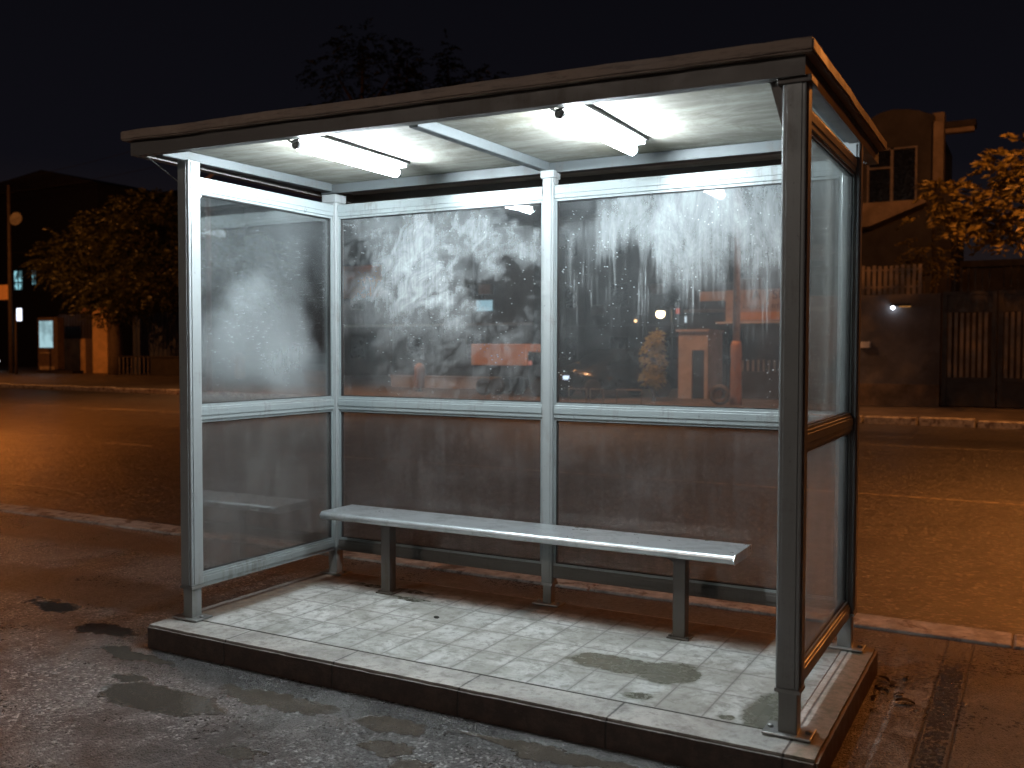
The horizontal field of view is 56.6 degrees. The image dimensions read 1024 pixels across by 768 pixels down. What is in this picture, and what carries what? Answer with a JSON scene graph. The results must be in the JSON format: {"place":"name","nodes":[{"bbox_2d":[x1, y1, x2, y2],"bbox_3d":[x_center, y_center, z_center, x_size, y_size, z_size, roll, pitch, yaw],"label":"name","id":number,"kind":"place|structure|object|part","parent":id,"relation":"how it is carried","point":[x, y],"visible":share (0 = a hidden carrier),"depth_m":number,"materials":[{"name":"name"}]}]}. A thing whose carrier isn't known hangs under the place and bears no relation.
{"place":"outdoors","nodes":[
{"label":"outdoors","id":0,"kind":"place"},
{"bbox_2d":[0,284,7,300],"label":"hanging sign","id":1,"kind":"object","parent":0,"point":[3,292],"visible":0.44,"depth_m":61.25,"materials":[{"name":"metal"}]},
{"bbox_2d":[16,308,22,320],"bbox_3d":[-32.805,-4.604,63.185,0.840,0.840,0.170,1,2,29],"label":"lit sign","id":2,"kind":"object","parent":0,"point":[19,314],"visible":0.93,"depth_m":62.98,"materials":[{"name":"plastic"}]},
{"bbox_2d":[36,317,83,373],"bbox_3d":[-29.280,-2.502,61.553,3.633,3.615,0.800,1,2,29],"label":"advertising totem","id":3,"kind":"object","parent":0,"point":[50,344],"visible":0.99,"depth_m":61.50,"materials":[{"name":"paint"}]},
{"bbox_2d":[59,308,92,372],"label":"boundary wall","id":4,"kind":"structure","parent":0,"point":[78,354],"depth_m":63.29,"materials":[{"name":"paint"}]},
{"bbox_2d":[389,375,501,388],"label":"wall","id":5,"kind":"structure","parent":0,"point":[465,382],"depth_m":38.70,"materials":[{"name":"paint"}]},
{"bbox_2d":[0,387,1023,648],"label":"road","id":6,"kind":"structure","parent":0,"point":[932,557],"depth_m":11.33,"materials":[{"name":"asphalt"}]},
{"bbox_2d":[0,511,1023,767],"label":"pavement","id":7,"kind":"structure","parent":0,"point":[88,679],"depth_m":4.15,"materials":[{"name":"grey concrete"}]},
{"bbox_2d":[147,573,877,767],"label":"shelter platform","id":8,"kind":"structure","parent":7,"relation":"on","point":[705,696],"depth_m":4.25,"materials":[{"name":"concrete"}]},
{"bbox_2d":[120,36,886,742],"bbox_3d":[-0.029,-0.022,4.830,3.363,2.476,1.926,1,2,29],"label":"bus shelter","id":9,"kind":"object","parent":8,"relation":"on","point":[264,402],"visible":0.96,"depth_m":4.83,"materials":[{"name":"paint"}]},
{"bbox_2d":[288,135,409,176],"bbox_3d":[-0.802,-1.150,4.794,0.104,0.086,0.862,1,2,29],"label":"strip light","id":10,"kind":"object","parent":9,"relation":"attached to","point":[299,144],"visible":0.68,"depth_m":4.76,"materials":[{"name":"white plastic"}]},
{"bbox_2d":[550,104,648,155],"bbox_3d":[0.400,-1.120,4.179,0.104,0.086,0.857,1,2,29],"label":"strip light","id":11,"kind":"object","parent":9,"relation":"attached to","point":[569,118],"visible":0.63,"depth_m":4.14,"materials":[{"name":"white plastic"}]},
{"bbox_2d":[319,504,750,640],"bbox_3d":[0.021,0.984,5.082,2.438,0.448,0.307,1,2,29],"label":"bench","id":12,"kind":"object","parent":8,"relation":"on","point":[679,552],"visible":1,"depth_m":4.89,"materials":[{"name":"metal"}]},
{"bbox_2d":[875,683,890,686],"bbox_3d":[1.663,1.351,4.265,0.070,0.014,0.039,-7,-6,19],"label":"fallen leaf","id":13,"kind":"object","parent":7,"relation":"on","point":[879,684],"visible":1,"depth_m":4.27,"materials":[{"name":"brown plant"}]},
{"bbox_2d":[895,697,914,703],"bbox_3d":[1.683,1.356,4.071,0.080,0.016,0.045,8,1,14],"label":"fallen leaf","id":14,"kind":"object","parent":7,"relation":"on","point":[903,699],"visible":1,"depth_m":4.08,"materials":[{"name":"brown plant"}]},
{"bbox_2d":[0,366,1023,427],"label":"pavement","id":15,"kind":"structure","parent":0,"point":[361,385],"depth_m":32.93,"materials":[{"name":"concrete"}]},
{"bbox_2d":[7,185,21,373],"bbox_3d":[-31.215,-6.567,59.534,1.875,11.867,0.505,2,3,43],"label":"utility pole","id":16,"kind":"object","parent":15,"relation":"on","point":[14,218],"visible":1,"depth_m":60.04,"materials":[{"name":"brown wood"}]},
{"bbox_2d":[0,164,166,193],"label":"overhead wire","id":17,"kind":"object","parent":16,"relation":"attached to","point":[86,180],"visible":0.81,"depth_m":72.89,"materials":[{"name":"black metal"}]},
{"bbox_2d":[15,313,17,373],"bbox_3d":[-30.465,-2.477,58.436,0.166,3.772,0.166,1,2,29],"label":"utility pole","id":18,"kind":"object","parent":15,"relation":"on","point":[16,363],"visible":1,"depth_m":58.39,"materials":[{"name":"brown wood"}]},
{"bbox_2d":[0,170,178,366],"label":"house","id":19,"kind":"structure","parent":15,"relation":"on","point":[54,208],"depth_m":86.92,"materials":[{"name":"tile"}]},
{"bbox_2d":[13,270,22,290],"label":"window","id":20,"kind":"structure","parent":19,"relation":"in","point":[18,283],"depth_m":88.38,"materials":[{"name":"glass"}]},
{"bbox_2d":[31,269,36,284],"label":"window","id":21,"kind":"structure","parent":19,"relation":"in","point":[33,282],"depth_m":87.27,"materials":[{"name":"glass"}]},
{"bbox_2d":[20,187,178,374],"bbox_3d":[-21.287,-5.718,54.736,17.121,10.686,8.668,1,2,13],"label":"tree","id":22,"kind":"object","parent":15,"relation":"on","point":[124,279],"visible":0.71,"depth_m":53.89,"materials":[{"name":"green plant"}]},
{"bbox_2d":[92,307,109,372],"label":"gate pillar","id":23,"kind":"structure","parent":15,"relation":"on","point":[101,338],"depth_m":61.86,"materials":[{"name":"concrete"}]},
{"bbox_2d":[119,356,178,375],"bbox_3d":[-20.560,-1.059,55.983,7.334,1.161,0.200,1,2,29],"label":"railing","id":24,"kind":"object","parent":15,"relation":"on","point":[164,365],"visible":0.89,"depth_m":56.10,"materials":[{"name":"metal"}]},
{"bbox_2d":[133,312,178,373],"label":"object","id":25,"kind":"object","parent":15,"relation":"on","point":[159,336],"visible":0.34,"depth_m":59.70,"materials":[{"name":"metal"}]},
{"bbox_2d":[159,190,177,195],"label":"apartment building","id":26,"kind":"structure","parent":15,"relation":"on","point":[175,192],"depth_m":106.30,"materials":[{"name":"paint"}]},
{"bbox_2d":[295,18,433,233],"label":"tree","id":27,"kind":"object","parent":15,"relation":"on","point":[361,223],"visible":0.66,"depth_m":80.57,"materials":[{"name":"green plant"}]},
{"bbox_2d":[386,42,425,229],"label":"pine tree","id":28,"kind":"object","parent":15,"relation":"on","point":[406,222],"visible":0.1,"depth_m":81.21,"materials":[{"name":"green plant"}]},
{"bbox_2d":[414,363,424,390],"bbox_3d":[-3.458,-0.261,35.590,0.420,1.060,0.420,1,2,29],"label":"litter bin","id":29,"kind":"object","parent":15,"relation":"on","point":[419,375],"visible":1,"depth_m":35.44,"materials":[{"name":"metal"}]},
{"bbox_2d":[428,29,464,226],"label":"pine tree","id":30,"kind":"object","parent":15,"relation":"on","point":[446,215],"visible":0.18,"depth_m":81.38,"materials":[{"name":"green plant"}]},
{"bbox_2d":[344,221,568,377],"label":"shop building","id":31,"kind":"structure","parent":15,"relation":"on","point":[480,267],"depth_m":55.13,"materials":[{"name":"concrete"}]},
{"bbox_2d":[350,336,365,358],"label":"window","id":32,"kind":"structure","parent":31,"relation":"in","point":[357,344],"depth_m":58.23,"materials":[{"name":"black glass"}]},
{"bbox_2d":[350,299,365,309],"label":"window","id":33,"kind":"structure","parent":31,"relation":"in","point":[355,304],"depth_m":58.13,"materials":[{"name":"black glass"}]},
{"bbox_2d":[344,264,383,299],"bbox_3d":[-9.058,-6.195,57.758,3.076,2.058,0.180,1,2,29],"label":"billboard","id":34,"kind":"object","parent":31,"relation":"attached to","point":[355,284],"visible":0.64,"depth_m":57.60,"materials":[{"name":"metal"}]},
{"bbox_2d":[406,336,422,359],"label":"window","id":35,"kind":"structure","parent":31,"relation":"in","point":[414,350],"depth_m":56.19,"materials":[{"name":"black glass"}]},
{"bbox_2d":[406,284,422,308],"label":"window","id":36,"kind":"structure","parent":31,"relation":"in","point":[411,293],"depth_m":56.12,"materials":[{"name":"grey glass"}]},
{"bbox_2d":[413,213,429,235],"bbox_3d":[-5.283,-9.347,55.454,1.041,1.341,0.180,1,2,29],"label":"lit sign","id":37,"kind":"object","parent":31,"relation":"attached to","point":[421,219],"visible":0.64,"depth_m":55.35,"materials":[{"name":"plastic"}]},
{"bbox_2d":[466,335,484,359],"bbox_3d":[-2.071,-2.067,54.164,1.200,1.400,0.048,1,2,29],"label":"window","id":38,"kind":"structure","parent":31,"relation":"in","point":[478,339],"depth_m":54.29,"materials":[{"name":"black glass"}]},
{"bbox_2d":[467,282,484,306],"bbox_3d":[-2.063,-5.066,54.061,1.200,1.400,0.048,1,2,29],"label":"window","id":39,"kind":"structure","parent":31,"relation":"in","point":[477,296],"depth_m":54.12,"materials":[{"name":"grey glass"}]},
{"bbox_2d":[476,299,494,311],"bbox_3d":[-1.516,-4.410,53.535,1.147,0.701,0.180,1,2,29],"label":"lit sign","id":40,"kind":"object","parent":31,"relation":"attached to","point":[485,305],"visible":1,"depth_m":53.42,"materials":[{"name":"plastic"}]},
{"bbox_2d":[451,63,508,224],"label":"tree","id":41,"kind":"object","parent":15,"relation":"on","point":[475,218],"visible":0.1,"depth_m":80.05,"materials":[{"name":"green plant"}]},
{"bbox_2d":[471,344,572,396],"bbox_3d":[0.406,-0.499,32.761,3.148,1.742,1.800,1,2,29],"label":"box truck","id":42,"kind":"object","parent":15,"relation":"on","point":[529,358],"visible":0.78,"depth_m":32.25,"materials":[{"name":"orange paint"}]},
{"bbox_2d":[568,388,641,403],"bbox_3d":[2.644,0.355,27.210,2.295,0.437,0.040,1,2,29],"label":"railing","id":43,"kind":"object","parent":15,"relation":"on","point":[603,393],"visible":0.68,"depth_m":27.22,"materials":[{"name":"metal"}]},
{"bbox_2d":[559,349,677,398],"bbox_3d":[3.367,-0.369,31.347,4.405,1.594,1.800,-1,2,-26],"label":"parked car","id":44,"kind":"object","parent":15,"relation":"on","point":[604,369],"visible":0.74,"depth_m":30.53,"materials":[{"name":"paint"}]},
{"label":"side window","id":45,"kind":"part","parent":44,"relation":"part of","materials":[{"name":"glass"}]},
{"bbox_2d":[540,207,709,367],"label":"apartment building","id":46,"kind":"structure","parent":15,"relation":"on","point":[654,274],"depth_m":54.00,"materials":[{"name":"paint"}]},
{"bbox_2d":[565,336,577,359],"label":"window","id":47,"kind":"structure","parent":46,"relation":"in","point":[571,342],"depth_m":55.66,"materials":[{"name":"black glass"}]},
{"bbox_2d":[565,284,577,308],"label":"window","id":48,"kind":"structure","parent":46,"relation":"in","point":[571,291],"depth_m":55.57,"materials":[{"name":"black glass"}]},
{"bbox_2d":[565,233,577,256],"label":"window","id":49,"kind":"structure","parent":46,"relation":"in","point":[572,243],"depth_m":55.48,"materials":[{"name":"grey glass"}]},
{"bbox_2d":[609,336,628,348],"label":"window","id":50,"kind":"structure","parent":46,"relation":"in","point":[615,342],"depth_m":54.21,"materials":[{"name":"black glass"}]},
{"bbox_2d":[609,283,628,307],"bbox_3d":[6.106,-5.046,54.120,1.200,1.400,0.048,1,2,29],"label":"window","id":51,"kind":"structure","parent":46,"relation":"in","point":[619,296],"depth_m":54.13,"materials":[{"name":"grey glass"}]},
{"bbox_2d":[610,229,629,254],"bbox_3d":[6.114,-8.044,54.017,1.200,1.400,0.048,1,2,29],"label":"window","id":52,"kind":"structure","parent":46,"relation":"in","point":[620,237],"depth_m":54.01,"materials":[{"name":"grey glass"}]},
{"bbox_2d":[662,335,678,360],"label":"window","id":53,"kind":"structure","parent":46,"relation":"in","point":[667,344],"depth_m":52.75,"materials":[{"name":"black glass"}]},
{"bbox_2d":[663,281,683,306],"bbox_3d":[8.907,-4.985,52.575,1.200,1.400,0.048,1,2,29],"label":"window","id":54,"kind":"structure","parent":46,"relation":"in","point":[674,290],"depth_m":52.56,"materials":[{"name":"grey glass"}]},
{"bbox_2d":[663,226,683,252],"bbox_3d":[8.915,-7.983,52.472,1.200,1.400,0.048,1,2,29],"label":"window","id":55,"kind":"structure","parent":46,"relation":"in","point":[677,232],"depth_m":52.47,"materials":[{"name":"grey glass"}]},
{"bbox_2d":[634,313,647,349],"bbox_3d":[6.820,-1.990,50.557,0.749,3.542,0.223,0,2,3],"label":"street lamp","id":56,"kind":"object","parent":15,"relation":"on","point":[646,318],"visible":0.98,"depth_m":50.51,"materials":[{"name":"metal"}]},
{"bbox_2d":[638,328,668,400],"bbox_3d":[4.295,-0.572,28.999,0.987,2.300,0.868,1,2,29],"label":"shrub","id":57,"kind":"object","parent":15,"relation":"on","point":[652,376],"visible":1,"depth_m":28.89,"materials":[{"name":"green plant"}]},
{"bbox_2d":[654,306,672,365],"bbox_3d":[7.404,-1.970,46.706,0.868,3.770,0.668,1,2,29],"label":"street lamp","id":58,"kind":"object","parent":15,"relation":"on","point":[660,312],"visible":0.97,"depth_m":46.66,"materials":[{"name":"metal"}]},
{"bbox_2d":[676,329,724,398],"bbox_3d":[6.166,-0.661,31.146,1.091,2.218,1.750,1,2,29],"label":"booth","id":59,"kind":"object","parent":15,"relation":"on","point":[699,367],"visible":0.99,"depth_m":30.55,"materials":[{"name":"paint"}]},
{"bbox_2d":[692,350,703,398],"bbox_3d":[5.995,-0.307,30.509,0.410,1.551,0.050,1,2,29],"label":"doorway","id":60,"kind":"structure","parent":59,"relation":"in","point":[698,355],"depth_m":30.49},
{"bbox_2d":[709,384,729,404],"bbox_3d":[5.810,0.303,26.603,0.590,0.590,0.150,1,2,29],"label":"tyre","id":61,"kind":"object","parent":15,"relation":"on","point":[725,399],"visible":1,"depth_m":26.55,"materials":[{"name":"black rubber"}]},
{"bbox_2d":[680,213,780,392],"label":"shop building","id":62,"kind":"structure","parent":15,"relation":"on","point":[710,260],"depth_m":34.77,"materials":[{"name":"concrete"}]},
{"bbox_2d":[712,327,744,365],"bbox_3d":[7.941,-1.379,34.941,1.200,1.400,0.048,1,2,29],"label":"window","id":63,"kind":"structure","parent":62,"relation":"in","point":[742,329],"depth_m":34.92,"materials":[{"name":"black glass"}]},
{"bbox_2d":[713,244,745,283],"bbox_3d":[7.949,-4.377,34.837,1.200,1.400,0.048,1,2,29],"label":"window","id":64,"kind":"structure","parent":62,"relation":"in","point":[719,252],"depth_m":34.92,"materials":[{"name":"grey glass"}]},
{"bbox_2d":[700,289,779,323],"bbox_3d":[7.812,-2.529,31.061,3.466,1.093,0.300,1,2,29],"label":"shop sign","id":65,"kind":"object","parent":62,"relation":"attached to","point":[755,307],"visible":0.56,"depth_m":30.98,"materials":[{"name":"orange"}]},
{"bbox_2d":[730,188,741,404],"bbox_3d":[4.354,-3.653,26.827,4.270,8.484,0.334,0,2,5],"label":"street lamp","id":66,"kind":"object","parent":15,"relation":"on","point":[736,376],"visible":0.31,"depth_m":26.62,"materials":[{"name":"metal"}]},
{"bbox_2d":[741,359,778,398],"bbox_3d":[8.586,-0.142,30.117,2.662,1.264,0.140,1,2,29],"label":"railing","id":67,"kind":"object","parent":15,"relation":"on","point":[758,384],"visible":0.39,"depth_m":30.41,"materials":[{"name":"metal"}]},
{"bbox_2d":[860,293,941,406],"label":"boundary wall","id":68,"kind":"structure","parent":15,"relation":"on","point":[900,361],"depth_m":26.70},
{"bbox_2d":[860,342,870,347],"bbox_3d":[10.057,-1.115,27.107,0.290,0.180,0.126,1,2,29],"label":"meter box","id":69,"kind":"object","parent":68,"relation":"attached to","point":[865,344],"visible":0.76,"depth_m":27.05,"materials":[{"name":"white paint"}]},
{"bbox_2d":[860,342,868,346],"bbox_3d":[10.028,-1.113,27.054,0.250,0.140,0.006,1,2,29],"label":"door","id":70,"kind":"structure","parent":69,"relation":"in","point":[862,344],"depth_m":27.05,"materials":[{"name":"paint"}]},
{"bbox_2d":[861,264,922,294],"bbox_3d":[10.895,-2.582,27.739,1.975,1.769,0.070,1,2,29],"label":"fence","id":71,"kind":"object","parent":68,"relation":"on","point":[907,286],"visible":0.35,"depth_m":27.61,"materials":[{"name":"wood"}]},
{"bbox_2d":[891,304,911,308],"bbox_3d":[10.879,-2.161,26.594,0.530,0.150,0.168,1,2,29],"label":"wall light","id":72,"kind":"object","parent":68,"relation":"attached to","point":[901,305],"visible":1,"depth_m":26.53,"materials":[{"name":"metal"}]},
{"bbox_2d":[893,234,963,293],"bbox_3d":[12.607,-1.952,28.946,2.167,5.098,1.360,1,2,29],"label":"tree","id":73,"kind":"object","parent":15,"relation":"on","point":[928,260],"visible":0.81,"depth_m":28.84,"materials":[{"name":"green plant"}]},
{"bbox_2d":[896,133,1023,256],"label":"tree","id":74,"kind":"object","parent":15,"relation":"on","point":[1008,185],"visible":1,"depth_m":22.08,"materials":[{"name":"green plant"}]},
{"bbox_2d":[941,267,996,406],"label":"slatted gate","id":75,"kind":"structure","parent":15,"relation":"on","point":[966,390],"depth_m":25.98,"materials":[{"name":"metal"}]},
{"bbox_2d":[958,259,1023,390],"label":"house","id":76,"kind":"structure","parent":15,"relation":"on","point":[996,273],"depth_m":36.98,"materials":[{"name":"paint"}]},
{"bbox_2d":[997,266,1023,407],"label":"slatted gate","id":77,"kind":"structure","parent":15,"relation":"on","point":[1010,391],"depth_m":25.49,"materials":[{"name":"metal"}]},
{"bbox_2d":[0,0,1023,260],"label":"sky","id":78,"kind":"structure","parent":0,"point":[75,75],"materials":[{"name":"black"}]},
{"bbox_2d":[675,307,681,314],"bbox_3d":[6.861,-3.006,39.239,0.253,0.320,0.180,1,2,29],"label":"lit sign","id":79,"kind":"object","parent":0,"point":[678,310],"visible":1,"depth_m":39.17,"materials":[{"name":"metal"}]},
{"bbox_2d":[862,109,976,394],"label":"house","id":80,"kind":"structure","parent":0,"point":[917,150],"depth_m":33.74,"materials":[{"name":"paint"}]},
{"bbox_2d":[867,146,917,202],"bbox_3d":[13.572,-7.469,33.985,1.677,1.887,0.130,1,2,29],"label":"window frame","id":81,"kind":"structure","parent":80,"relation":"in","point":[895,174],"depth_m":33.94,"materials":[{"name":"paint"}]},
{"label":"ground","id":82,"kind":"structure","parent":0,"visible":0},
{"bbox_2d":[0,503,1023,649],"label":"kerb","id":83,"kind":"structure","parent":82,"relation":"on","point":[945,631],"depth_m":5.89,"materials":[{"name":"concrete"}]},
{"bbox_2d":[0,383,1023,429],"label":"kerb","id":84,"kind":"structure","parent":82,"relation":"on","point":[948,422],"depth_m":21.01,"materials":[{"name":"concrete"}]}
]}

